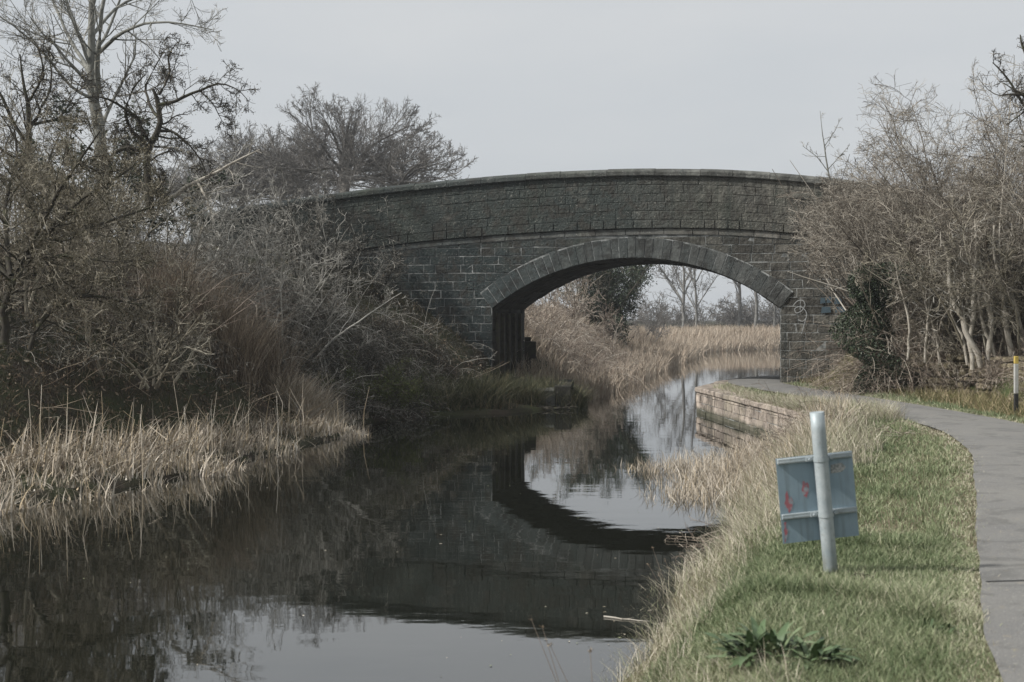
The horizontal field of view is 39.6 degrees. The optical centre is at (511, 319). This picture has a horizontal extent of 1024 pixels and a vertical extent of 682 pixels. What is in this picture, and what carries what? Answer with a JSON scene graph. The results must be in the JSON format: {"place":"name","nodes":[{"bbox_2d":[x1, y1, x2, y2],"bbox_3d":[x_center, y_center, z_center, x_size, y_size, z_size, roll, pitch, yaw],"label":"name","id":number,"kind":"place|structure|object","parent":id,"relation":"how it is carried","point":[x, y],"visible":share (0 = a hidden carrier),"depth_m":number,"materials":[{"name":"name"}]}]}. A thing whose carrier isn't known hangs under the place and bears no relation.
{"place":"outdoors","nodes":[
{"label":"outdoors","id":0,"kind":"place"},
{"bbox_2d":[0,349,779,681],"bbox_3d":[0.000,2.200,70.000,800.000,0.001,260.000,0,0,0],"label":"water","id":1,"kind":"structure","parent":0,"point":[326,561],"depth_m":13.27,"materials":[{"name":"black liquid"}]},
{"bbox_2d":[0,373,386,516],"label":"reed bed","id":2,"kind":"object","parent":1,"relation":"in","point":[133,464],"visible":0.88,"depth_m":20.10,"materials":[{"name":"plant"}]},
{"bbox_2d":[535,403,575,409],"bbox_3d":[0.938,2.152,34.841,1.253,0.197,0.811,0,0,-14],"label":"driftwood","id":3,"kind":"object","parent":1,"relation":"on","point":[551,407],"visible":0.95,"depth_m":34.66,"materials":[{"name":"brown wood"}]},
{"bbox_2d":[604,616,645,621],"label":"floating twig","id":4,"kind":"object","parent":1,"relation":"on","point":[622,618],"visible":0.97,"depth_m":10.43,"materials":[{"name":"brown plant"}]},
{"bbox_2d":[512,299,779,398],"bbox_3d":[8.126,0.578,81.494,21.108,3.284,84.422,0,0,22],"label":"reed bed","id":5,"kind":"object","parent":1,"relation":"on","point":[678,346],"visible":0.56,"depth_m":65.06,"materials":[{"name":"plant"}]},
{"bbox_2d":[0,239,1023,681],"bbox_3d":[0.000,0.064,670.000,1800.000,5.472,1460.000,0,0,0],"label":"ground","id":6,"kind":"structure","parent":0,"point":[110,397],"depth_m":23.74,"materials":[{"name":"plant"}]},
{"bbox_2d":[0,28,100,233],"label":"hawthorn tree","id":7,"kind":"object","parent":6,"relation":"on","point":[26,117],"visible":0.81,"depth_m":28.98,"materials":[{"name":"brown plant"}]},
{"bbox_2d":[0,277,132,385],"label":"bramble thicket","id":8,"kind":"object","parent":6,"relation":"on","point":[15,347],"visible":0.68,"depth_m":23.22,"materials":[{"name":"plant"}]},
{"bbox_2d":[0,112,149,321],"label":"bare shrub","id":9,"kind":"object","parent":6,"relation":"on","point":[25,282],"visible":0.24,"depth_m":24.72,"materials":[{"name":"brown plant"}]},
{"bbox_2d":[0,49,188,244],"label":"bare shrub","id":10,"kind":"object","parent":6,"relation":"on","point":[117,100],"visible":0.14,"depth_m":32.41,"materials":[{"name":"brown plant"}]},
{"bbox_2d":[0,101,196,364],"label":"thorn shrub","id":11,"kind":"object","parent":6,"relation":"on","point":[40,239],"visible":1,"depth_m":20.85,"materials":[{"name":"brown plant"}]},
{"bbox_2d":[0,213,202,348],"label":"bramble thicket","id":12,"kind":"object","parent":6,"relation":"on","point":[118,291],"visible":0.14,"depth_m":26.06,"materials":[{"name":"brown plant"}]},
{"bbox_2d":[0,55,215,321],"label":"bare shrub","id":13,"kind":"object","parent":6,"relation":"on","point":[62,250],"visible":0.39,"depth_m":24.98,"materials":[{"name":"brown plant"}]},
{"bbox_2d":[0,0,227,232],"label":"ash tree","id":14,"kind":"object","parent":6,"relation":"on","point":[91,50],"visible":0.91,"depth_m":37.76,"materials":[{"name":"grey plant"}]},
{"bbox_2d":[7,91,243,277],"bbox_3d":[-8.515,-2.820,30.654,2.963,4.003,4.776,0,0,39],"label":"bare shrub","id":15,"kind":"object","parent":6,"relation":"on","point":[220,175],"visible":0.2,"depth_m":30.51,"materials":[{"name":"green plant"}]},
{"bbox_2d":[59,245,227,389],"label":"bare shrub","id":16,"kind":"object","parent":6,"relation":"on","point":[154,350],"visible":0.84,"depth_m":24.22,"materials":[{"name":"brown plant"}]},
{"bbox_2d":[17,129,277,263],"bbox_3d":[-8.552,-2.941,35.960,5.808,3.897,5.374,0,0,18],"label":"bare shrub","id":17,"kind":"object","parent":6,"relation":"on","point":[216,196],"visible":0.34,"depth_m":35.76,"materials":[{"name":"plant"}]},
{"bbox_2d":[64,32,260,214],"bbox_3d":[-6.926,-3.835,26.946,3.760,3.701,2.815,0,0,-37],"label":"hawthorn tree","id":18,"kind":"object","parent":6,"relation":"on","point":[157,114],"visible":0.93,"depth_m":26.95,"materials":[{"name":"brown plant"}]},
{"bbox_2d":[3,169,321,352],"bbox_3d":[-7.797,-1.312,30.715,7.368,4.672,7.430,0,0,0],"label":"bramble thicket","id":19,"kind":"object","parent":6,"relation":"on","point":[132,285],"visible":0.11,"depth_m":30.51,"materials":[{"name":"brown plant"}]},
{"bbox_2d":[73,259,269,400],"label":"bramble thicket","id":20,"kind":"object","parent":6,"relation":"on","point":[198,363],"visible":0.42,"depth_m":26.80,"materials":[{"name":"plant"}]},
{"bbox_2d":[73,163,270,308],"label":"bare shrub","id":21,"kind":"object","parent":6,"relation":"on","point":[198,241],"visible":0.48,"depth_m":30.01,"materials":[{"name":"plant"}]},
{"bbox_2d":[171,139,267,234],"bbox_3d":[-6.345,-2.841,30.590,2.171,2.194,1.298,0,0,0],"label":"fallen bough","id":22,"kind":"object","parent":21,"relation":"on","point":[214,172],"visible":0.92,"depth_m":30.96,"materials":[{"name":"wood"}]},
{"bbox_2d":[122,136,275,215],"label":"oak tree","id":23,"kind":"object","parent":6,"relation":"on","point":[180,179],"visible":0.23,"depth_m":77.01,"materials":[{"name":"plant"}]},
{"bbox_2d":[108,198,296,320],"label":"bare shrub","id":24,"kind":"object","parent":6,"relation":"on","point":[244,256],"visible":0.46,"depth_m":31.59,"materials":[{"name":"plant"}]},
{"bbox_2d":[110,232,336,399],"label":"dead stalks","id":25,"kind":"object","parent":6,"relation":"on","point":[236,339],"visible":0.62,"depth_m":28.18,"materials":[{"name":"plant"}]},
{"bbox_2d":[153,273,296,335],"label":"arching stalks","id":26,"kind":"object","parent":6,"relation":"on","point":[234,299],"visible":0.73,"depth_m":27.52,"materials":[{"name":"brown plant"}]},
{"bbox_2d":[156,110,318,233],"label":"oak tree","id":27,"kind":"object","parent":6,"relation":"on","point":[232,143],"visible":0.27,"depth_m":79.07,"materials":[{"name":"plant"}]},
{"bbox_2d":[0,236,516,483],"bbox_3d":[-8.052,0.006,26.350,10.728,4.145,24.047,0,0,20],"label":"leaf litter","id":28,"kind":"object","parent":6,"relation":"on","point":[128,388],"visible":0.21,"depth_m":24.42,"materials":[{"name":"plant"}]},
{"bbox_2d":[188,208,344,326],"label":"bare shrub","id":29,"kind":"object","parent":6,"relation":"on","point":[311,268],"visible":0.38,"depth_m":33.46,"materials":[{"name":"plant"}]},
{"bbox_2d":[204,123,338,209],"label":"oak tree","id":30,"kind":"object","parent":6,"relation":"on","point":[280,174],"visible":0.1,"depth_m":84.71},
{"bbox_2d":[148,217,404,377],"bbox_3d":[-5.940,-0.283,33.300,6.825,4.483,7.445,0,0,0],"label":"bramble thicket","id":31,"kind":"object","parent":6,"relation":"on","point":[301,315],"visible":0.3,"depth_m":32.64,"materials":[{"name":"plant"}]},
{"bbox_2d":[161,235,409,363],"bbox_3d":[-5.068,-0.443,32.123,4.498,2.886,4.318,0,0,26],"label":"bare shrub","id":32,"kind":"object","parent":6,"relation":"on","point":[333,304],"visible":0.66,"depth_m":32.32,"materials":[{"name":"plant"}]},
{"bbox_2d":[214,162,366,280],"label":"bare shrub","id":33,"kind":"object","parent":6,"relation":"on","point":[292,221],"visible":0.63,"depth_m":36.84,"materials":[{"name":"plant"}]},
{"bbox_2d":[257,363,351,423],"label":"reed clump","id":34,"kind":"object","parent":6,"relation":"on","point":[311,399],"visible":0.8,"depth_m":28.43,"materials":[{"name":"plant"}]},
{"bbox_2d":[208,281,417,425],"bbox_3d":[-4.741,0.824,30.308,5.623,3.515,4.898,0,0,0],"label":"bramble thicket","id":35,"kind":"object","parent":6,"relation":"on","point":[350,403],"visible":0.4,"depth_m":30.30,"materials":[{"name":"plant"}]},
{"bbox_2d":[252,188,399,282],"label":"bare shrub","id":36,"kind":"object","parent":6,"relation":"on","point":[320,230],"visible":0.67,"depth_m":36.56,"materials":[{"name":"plant"}]},
{"bbox_2d":[235,233,455,395],"bbox_3d":[-4.115,-0.093,34.141,5.768,4.289,5.772,0,0,-37],"label":"bramble thicket","id":37,"kind":"object","parent":6,"relation":"on","point":[363,339],"visible":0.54,"depth_m":33.70,"materials":[{"name":"plant"}]},
{"bbox_2d":[237,81,471,202],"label":"oak tree","id":38,"kind":"object","parent":6,"relation":"on","point":[333,169],"visible":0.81,"depth_m":73.07,"materials":[{"name":"plant"}]},
{"bbox_2d":[311,223,414,302],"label":"bare shrub","id":39,"kind":"object","parent":6,"relation":"on","point":[396,264],"visible":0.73,"depth_m":36.74,"materials":[{"name":"plant"}]},
{"bbox_2d":[317,350,443,414],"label":"gorse bush","id":40,"kind":"object","parent":6,"relation":"on","point":[404,389],"visible":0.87,"depth_m":30.85,"materials":[{"name":"green plant"}]},
{"bbox_2d":[303,346,461,421],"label":"bramble thicket","id":41,"kind":"object","parent":6,"relation":"on","point":[422,409],"visible":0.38,"depth_m":31.70,"materials":[{"name":"plant"}]},
{"bbox_2d":[324,133,478,193],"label":"oak tree","id":42,"kind":"object","parent":6,"relation":"on","point":[403,179],"visible":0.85,"depth_m":71.19,"materials":[{"name":"plant"}]},
{"bbox_2d":[321,278,497,412],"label":"bramble thicket","id":43,"kind":"object","parent":6,"relation":"on","point":[422,357],"visible":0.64,"depth_m":34.29,"materials":[{"name":"plant"}]},
{"bbox_2d":[408,377,477,410],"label":"grass tussock","id":44,"kind":"object","parent":6,"relation":"on","point":[454,404],"depth_m":32.97,"materials":[{"name":"plant"}]},
{"bbox_2d":[435,366,533,408],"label":"grass tussock","id":45,"kind":"object","parent":6,"relation":"on","point":[489,396],"depth_m":33.64,"materials":[{"name":"plant"}]},
{"bbox_2d":[489,365,561,405],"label":"grass tussock","id":46,"kind":"object","parent":6,"relation":"on","point":[525,393],"depth_m":34.97,"materials":[{"name":"plant"}]},
{"bbox_2d":[524,337,535,374],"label":"mooring post","id":47,"kind":"object","parent":6,"relation":"on","point":[530,348],"visible":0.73,"depth_m":41.33,"materials":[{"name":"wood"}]},
{"bbox_2d":[538,387,554,406],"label":"edging block","id":48,"kind":"structure","parent":6,"relation":"on","point":[551,398],"depth_m":35.37,"materials":[{"name":"stone"}]},
{"bbox_2d":[517,371,592,394],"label":"grass tussock","id":49,"kind":"object","parent":6,"relation":"on","point":[538,381],"depth_m":36.53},
{"bbox_2d":[529,619,593,681],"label":"dead flower stalk","id":50,"kind":"object","parent":6,"relation":"on","point":[548,645],"visible":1,"depth_m":7.20,"materials":[{"name":"brown plant"}]},
{"bbox_2d":[554,379,573,407],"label":"quay wall","id":51,"kind":"structure","parent":6,"relation":"on","point":[562,389],"depth_m":35.40,"materials":[{"name":"stone"}]},
{"bbox_2d":[531,275,599,323],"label":"bush","id":52,"kind":"object","parent":6,"relation":"on","point":[576,298],"visible":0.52,"depth_m":57.49,"materials":[{"name":"brown plant"}]},
{"bbox_2d":[533,375,601,407],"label":"grass tussock","id":53,"kind":"object","parent":6,"relation":"on","point":[578,402],"depth_m":35.51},
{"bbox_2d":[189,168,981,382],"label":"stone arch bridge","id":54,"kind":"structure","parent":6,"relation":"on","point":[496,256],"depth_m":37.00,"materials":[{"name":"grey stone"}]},
{"bbox_2d":[801,113,849,176],"bbox_3d":[8.444,-3.811,37.419,1.470,3.404,0.923,0,0,-22],"label":"young sapling","id":55,"kind":"object","parent":54,"relation":"on","point":[815,156],"visible":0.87,"depth_m":37.49,"materials":[{"name":"brown plant"}]},
{"bbox_2d":[524,298,647,387],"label":"bramble thicket","id":56,"kind":"object","parent":6,"relation":"on","point":[555,337],"visible":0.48,"depth_m":46.31,"materials":[{"name":"brown plant"}]},
{"bbox_2d":[525,295,655,371],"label":"bramble thicket","id":57,"kind":"object","parent":6,"relation":"on","point":[582,332],"visible":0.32,"depth_m":53.77,"materials":[{"name":"brown plant"}]},
{"bbox_2d":[554,291,626,346],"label":"bush","id":58,"kind":"object","parent":6,"relation":"on","point":[604,318],"visible":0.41,"depth_m":60.20,"materials":[{"name":"brown plant"}]},
{"bbox_2d":[539,319,642,382],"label":"bramble thicket","id":59,"kind":"object","parent":6,"relation":"on","point":[613,365],"visible":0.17,"depth_m":49.51,"materials":[{"name":"brown plant"}]},
{"bbox_2d":[537,265,647,324],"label":"bush","id":60,"kind":"object","parent":6,"relation":"on","point":[597,283],"visible":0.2,"depth_m":65.27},
{"bbox_2d":[558,264,663,344],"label":"ivy tree","id":61,"kind":"object","parent":6,"relation":"on","point":[628,287],"visible":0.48,"depth_m":64.99,"materials":[{"name":"green plant"}]},
{"bbox_2d":[593,287,675,340],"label":"bush","id":62,"kind":"object","parent":6,"relation":"on","point":[659,320],"visible":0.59,"depth_m":81.52,"materials":[{"name":"plant"}]},
{"bbox_2d":[647,546,671,580],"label":"dead flower stalk","id":63,"kind":"object","parent":6,"relation":"on","point":[659,567],"visible":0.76,"depth_m":12.00,"materials":[{"name":"brown plant"}]},
{"bbox_2d":[626,296,709,326],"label":"hedge","id":64,"kind":"object","parent":6,"relation":"on","point":[676,320],"visible":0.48,"depth_m":134.79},
{"bbox_2d":[651,264,705,327],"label":"birch tree","id":65,"kind":"object","parent":6,"relation":"on","point":[673,288],"visible":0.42,"depth_m":118.07,"materials":[{"name":"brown plant"}]},
{"bbox_2d":[669,265,718,327],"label":"birch tree","id":66,"kind":"object","parent":6,"relation":"on","point":[694,280],"visible":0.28,"depth_m":121.19,"materials":[{"name":"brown plant"}]},
{"bbox_2d":[664,508,749,564],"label":"bramble clump","id":67,"kind":"object","parent":6,"relation":"on","point":[696,545],"visible":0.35,"depth_m":13.50,"materials":[{"name":"brown plant"}]},
{"bbox_2d":[662,291,767,325],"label":"hedge","id":68,"kind":"object","parent":6,"relation":"on","point":[712,311],"visible":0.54,"depth_m":139.39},
{"bbox_2d":[724,277,740,328],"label":"birch tree","id":69,"kind":"object","parent":6,"relation":"on","point":[737,284],"visible":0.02,"depth_m":121.89,"materials":[{"name":"grey plant"}]},
{"bbox_2d":[701,289,779,325],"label":"hedge","id":70,"kind":"object","parent":6,"relation":"on","point":[745,312],"visible":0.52,"depth_m":137.45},
{"bbox_2d":[614,383,880,519],"bbox_3d":[3.294,1.592,20.583,3.985,1.296,10.159,0,0,22],"label":"reed bed","id":71,"kind":"object","parent":6,"relation":"on","point":[721,463],"visible":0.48,"depth_m":19.18,"materials":[{"name":"plant"}]},
{"bbox_2d":[695,378,806,438],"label":"canal wall","id":72,"kind":"structure","parent":6,"relation":"on","point":[715,403],"depth_m":29.31,"materials":[{"name":"stone"}]},
{"bbox_2d":[716,387,832,412],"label":"dry grass","id":73,"kind":"structure","parent":72,"relation":"on","point":[788,404],"depth_m":25.72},
{"bbox_2d":[593,383,913,681],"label":"dry grass","id":74,"kind":"structure","parent":6,"relation":"on","point":[841,441],"depth_m":11.67,"materials":[{"name":"plant"}]},
{"bbox_2d":[751,290,757,326],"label":"birch tree","id":75,"kind":"object","parent":6,"relation":"on","point":[756,309],"visible":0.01,"depth_m":125.90,"materials":[{"name":"grey plant"}]},
{"bbox_2d":[700,616,819,667],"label":"dock plant","id":76,"kind":"object","parent":6,"relation":"on","point":[756,635],"visible":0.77,"depth_m":6.72,"materials":[{"name":"green plant"}]},
{"bbox_2d":[751,297,779,326],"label":"hedge","id":77,"kind":"object","parent":6,"relation":"on","point":[767,321],"visible":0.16,"depth_m":136.47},
{"bbox_2d":[773,304,775,327],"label":"birch tree","id":78,"kind":"object","parent":6,"relation":"on","point":[774,322],"visible":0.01,"depth_m":123.93,"materials":[{"name":"grey plant"}]},
{"bbox_2d":[769,636,861,673],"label":"dock plant","id":79,"kind":"object","parent":6,"relation":"on","point":[815,649],"visible":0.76,"depth_m":6.57,"materials":[{"name":"green plant"}]},
{"bbox_2d":[776,411,858,573],"bbox_3d":[1.939,1.239,8.898,0.490,1.330,0.128,-6,2,-4],"label":"leaning sign","id":80,"kind":"object","parent":6,"relation":"on","point":[817,495],"visible":0.81,"depth_m":8.94,"materials":[{"name":"metal"}]},
{"bbox_2d":[705,368,935,473],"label":"bramble clump","id":81,"kind":"object","parent":6,"relation":"on","point":[786,425],"visible":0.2,"depth_m":19.73,"materials":[{"name":"brown plant"}]},
{"bbox_2d":[637,340,1023,681],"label":"grass","id":82,"kind":"structure","parent":6,"relation":"on","point":[904,594],"depth_m":8.20,"materials":[{"name":"plant"}]},
{"bbox_2d":[850,573,873,579],"bbox_3d":[2.149,1.584,8.745,0.197,0.049,0.156,0,0,15],"label":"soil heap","id":83,"kind":"object","parent":6,"relation":"on","point":[861,575],"visible":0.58,"depth_m":8.73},
{"bbox_2d":[827,364,902,392],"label":"bramble thicket","id":84,"kind":"object","parent":6,"relation":"on","point":[846,387],"visible":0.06,"depth_m":31.25,"materials":[{"name":"brown plant"}]},
{"bbox_2d":[828,261,925,394],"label":"ivy column","id":85,"kind":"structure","parent":6,"relation":"on","point":[861,305],"depth_m":30.10,"materials":[{"name":"green plant"}]},
{"bbox_2d":[772,61,1023,332],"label":"thorn bush","id":86,"kind":"object","parent":6,"relation":"on","point":[901,171],"visible":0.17,"depth_m":32.19,"materials":[{"name":"plant"}]},
{"bbox_2d":[782,276,1023,397],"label":"bramble thicket","id":87,"kind":"object","parent":6,"relation":"on","point":[853,373],"visible":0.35,"depth_m":30.01,"materials":[{"name":"brown plant"}]},
{"bbox_2d":[782,155,1023,353],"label":"thorn bush","id":88,"kind":"object","parent":6,"relation":"on","point":[838,253],"visible":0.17,"depth_m":31.68,"materials":[{"name":"plant"}]},
{"bbox_2d":[787,158,1018,332],"bbox_3d":[9.284,-1.498,33.715,5.290,4.903,6.932,0,0,16],"label":"thorn bush","id":89,"kind":"object","parent":6,"relation":"on","point":[827,182],"visible":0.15,"depth_m":33.18,"materials":[{"name":"plant"}]},
{"bbox_2d":[787,54,1023,353],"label":"thorn bush","id":90,"kind":"object","parent":6,"relation":"on","point":[954,158],"visible":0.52,"depth_m":29.20,"materials":[{"name":"plant"}]},
{"bbox_2d":[791,151,1023,384],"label":"thorn bush","id":91,"kind":"object","parent":6,"relation":"on","point":[931,337],"visible":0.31,"depth_m":29.92,"materials":[{"name":"plant"}]},
{"bbox_2d":[811,53,1023,354],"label":"thorn bush","id":92,"kind":"object","parent":6,"relation":"on","point":[1008,207],"visible":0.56,"depth_m":29.07,"materials":[{"name":"plant"}]},
{"bbox_2d":[819,223,1023,388],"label":"bramble thicket","id":93,"kind":"object","parent":6,"relation":"on","point":[948,335],"visible":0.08,"depth_m":29.66,"materials":[{"name":"brown plant"}]},
{"bbox_2d":[854,174,1023,379],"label":"thorn bush","id":94,"kind":"object","parent":6,"relation":"on","point":[1008,300],"visible":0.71,"depth_m":28.21,"materials":[{"name":"plant"}]},
{"bbox_2d":[923,617,957,634],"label":"dock plant","id":95,"kind":"object","parent":6,"relation":"on","point":[942,626],"visible":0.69,"depth_m":7.31,"materials":[{"name":"green plant"}]},
{"bbox_2d":[868,285,1017,391],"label":"thorn bush","id":96,"kind":"object","parent":6,"relation":"on","point":[917,325],"visible":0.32,"depth_m":29.64,"materials":[{"name":"plant"}]},
{"bbox_2d":[876,211,1023,369],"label":"pale stemmed shrub","id":97,"kind":"object","parent":6,"relation":"on","point":[970,343],"visible":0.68,"depth_m":28.18,"materials":[{"name":"brown plant"}]},
{"bbox_2d":[905,353,1023,395],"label":"rubble wall","id":98,"kind":"structure","parent":6,"relation":"on","point":[958,358],"depth_m":29.08,"materials":[{"name":"stone"}]},
{"bbox_2d":[919,302,1023,391],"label":"bramble thicket","id":99,"kind":"object","parent":6,"relation":"on","point":[1014,341],"visible":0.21,"depth_m":29.09,"materials":[{"name":"brown plant"}]},
{"bbox_2d":[952,333,1023,394],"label":"bramble thicket","id":100,"kind":"object","parent":6,"relation":"on","point":[990,375],"visible":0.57,"depth_m":27.95,"materials":[{"name":"brown plant"}]},
{"bbox_2d":[973,347,1023,402],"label":"bramble thicket","id":101,"kind":"object","parent":6,"relation":"on","point":[1022,369],"visible":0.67,"depth_m":26.40,"materials":[{"name":"brown plant"}]},
{"bbox_2d":[1014,356,1018,414],"bbox_3d":[8.435,1.134,23.800,0.064,1.050,0.064,0,0,0],"label":"marker post","id":102,"kind":"object","parent":6,"relation":"on","point":[1016,381],"visible":0.84,"depth_m":23.77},
{"bbox_2d":[0,0,1023,319],"label":"sky","id":103,"kind":"structure","parent":0,"point":[524,86],"materials":[{"name":"grey"}]},
{"bbox_2d":[728,375,1023,681],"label":"path","id":104,"kind":"structure","parent":0,"point":[998,450],"depth_m":12.07,"materials":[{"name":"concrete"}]},
{"bbox_2d":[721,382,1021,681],"bbox_3d":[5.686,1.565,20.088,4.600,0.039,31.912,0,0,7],"label":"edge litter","id":105,"kind":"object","parent":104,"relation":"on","point":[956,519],"visible":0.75,"depth_m":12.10,"materials":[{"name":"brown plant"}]},
{"bbox_2d":[986,580,1022,581],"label":"path joint","id":106,"kind":"object","parent":104,"relation":"on","point":[1006,580],"visible":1,"depth_m":8.55,"materials":[{"name":"grey"}]},
{"bbox_2d":[792,265,1023,417],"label":"verge grass","id":107,"kind":"structure","parent":0,"point":[985,401],"depth_m":27.23,"materials":[{"name":"plant"}]},
{"bbox_2d":[969,35,1023,147],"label":"dark bough","id":108,"kind":"object","parent":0,"point":[1015,91],"visible":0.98,"depth_m":26.98,"materials":[{"name":"brown plant"}]}
]}

